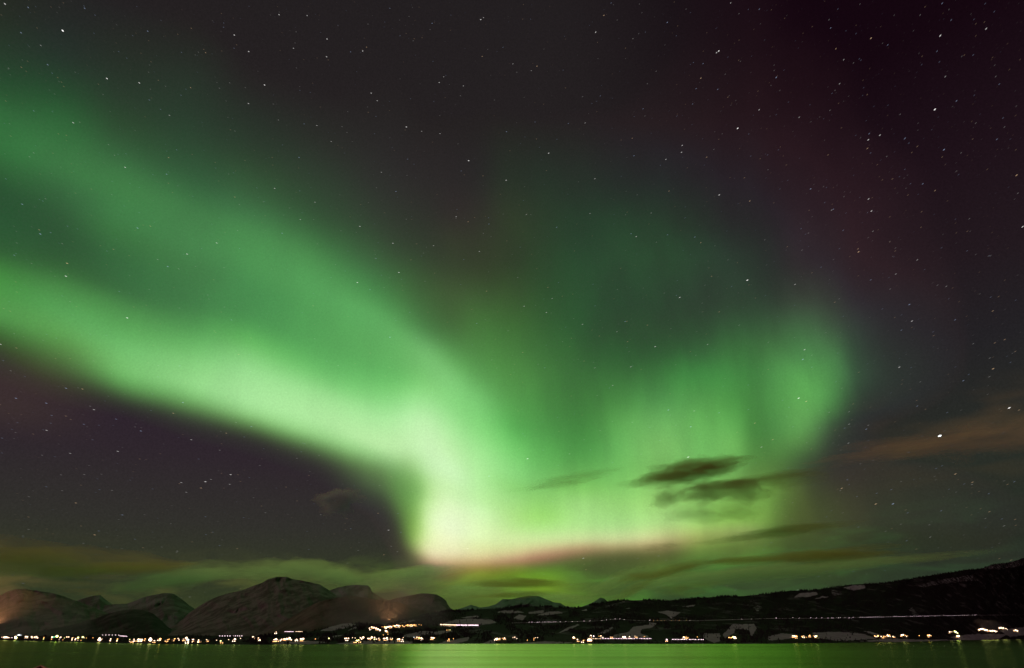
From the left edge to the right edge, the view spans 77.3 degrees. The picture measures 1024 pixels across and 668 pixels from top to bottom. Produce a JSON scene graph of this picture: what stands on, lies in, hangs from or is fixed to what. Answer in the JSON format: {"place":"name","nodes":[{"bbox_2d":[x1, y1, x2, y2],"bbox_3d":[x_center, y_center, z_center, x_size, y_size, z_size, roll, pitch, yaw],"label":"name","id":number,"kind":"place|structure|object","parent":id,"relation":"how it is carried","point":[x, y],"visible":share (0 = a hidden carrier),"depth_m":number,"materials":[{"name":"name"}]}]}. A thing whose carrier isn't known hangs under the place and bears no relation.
{"place":"outdoors","nodes":[
{"label":"outdoors","id":0,"kind":"place"},
{"bbox_2d":[0,589,108,635],"bbox_3d":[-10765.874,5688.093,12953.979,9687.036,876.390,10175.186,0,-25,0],"label":"mountain","id":1,"kind":"structure","parent":0,"point":[23,611],"depth_m":11382.27,"materials":[{"name":"brown stone"}]},
{"bbox_2d":[77,595,111,610],"bbox_3d":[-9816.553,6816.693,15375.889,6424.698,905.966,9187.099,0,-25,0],"label":"mountain","id":2,"kind":"structure","parent":0,"point":[99,602],"depth_m":14163.10,"materials":[{"name":"stone"}]},
{"bbox_2d":[22,609,171,635],"bbox_3d":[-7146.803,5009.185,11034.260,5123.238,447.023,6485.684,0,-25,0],"label":"mountain","id":3,"kind":"structure","parent":0,"point":[133,622],"depth_m":9451.60,"materials":[{"name":"black stone"}]},
{"bbox_2d":[102,593,193,627],"bbox_3d":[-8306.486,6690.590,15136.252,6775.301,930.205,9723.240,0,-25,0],"label":"mountain","id":4,"kind":"structure","parent":0,"point":[169,610],"depth_m":13445.99,"materials":[{"name":"stone"}]},
{"bbox_2d":[168,577,338,635],"bbox_3d":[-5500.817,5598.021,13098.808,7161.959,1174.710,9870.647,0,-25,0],"label":"mountain","id":5,"kind":"structure","parent":0,"point":[267,605],"depth_m":11175.26,"materials":[{"name":"stone"}]},
{"bbox_2d":[258,596,431,635],"bbox_3d":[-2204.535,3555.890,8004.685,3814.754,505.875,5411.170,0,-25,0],"label":"hill","id":6,"kind":"structure","parent":0,"point":[326,613],"depth_m":7109.33,"materials":[{"name":"brown stone"}]},
{"bbox_2d":[330,585,387,600],"bbox_3d":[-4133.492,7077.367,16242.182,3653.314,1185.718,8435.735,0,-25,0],"label":"mountain","id":7,"kind":"structure","parent":0,"point":[364,591],"depth_m":15040.53,"materials":[{"name":"stone"}]},
{"bbox_2d":[388,593,450,612],"bbox_3d":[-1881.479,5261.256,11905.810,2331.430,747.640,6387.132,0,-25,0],"label":"mountain","id":8,"kind":"structure","parent":0,"point":[429,602],"depth_m":10774.35,"materials":[{"name":"grey stone"}]},
{"bbox_2d":[0,558,1023,644],"bbox_3d":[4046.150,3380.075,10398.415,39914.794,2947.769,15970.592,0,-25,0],"label":"hillside","id":9,"kind":"structure","parent":0,"point":[988,576],"depth_m":5110.19,"materials":[{"name":"black soil"}]},
{"bbox_2d":[2,558,1023,643],"bbox_3d":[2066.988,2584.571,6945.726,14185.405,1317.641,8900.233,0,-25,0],"label":"forest","id":10,"kind":"object","parent":9,"relation":"on","point":[263,639],"visible":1,"depth_m":4220.91,"materials":[{"name":"black plant"}]},
{"bbox_2d":[0,639,1023,667],"bbox_3d":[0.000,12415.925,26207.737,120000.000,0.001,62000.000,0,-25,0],"label":"water","id":11,"kind":"structure","parent":0,"point":[1008,653],"depth_m":1111.24,"materials":[{"name":"green liquid"}]},
{"bbox_2d":[0,0,1023,609],"label":"sky","id":12,"kind":"structure","parent":0,"point":[479,303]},
{"bbox_2d":[457,596,605,609],"bbox_3d":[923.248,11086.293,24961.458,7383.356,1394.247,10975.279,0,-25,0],"label":"mountain","id":13,"kind":"structure","parent":0,"point":[530,601],"depth_m":22489.02,"materials":[{"name":"black stone"}]},
{"bbox_2d":[528,615,964,622],"bbox_3d":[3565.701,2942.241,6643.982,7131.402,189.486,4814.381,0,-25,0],"label":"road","id":14,"kind":"structure","parent":0,"point":[741,619],"depth_m":4729.12,"materials":[{"name":"black asphalt"}]}
]}

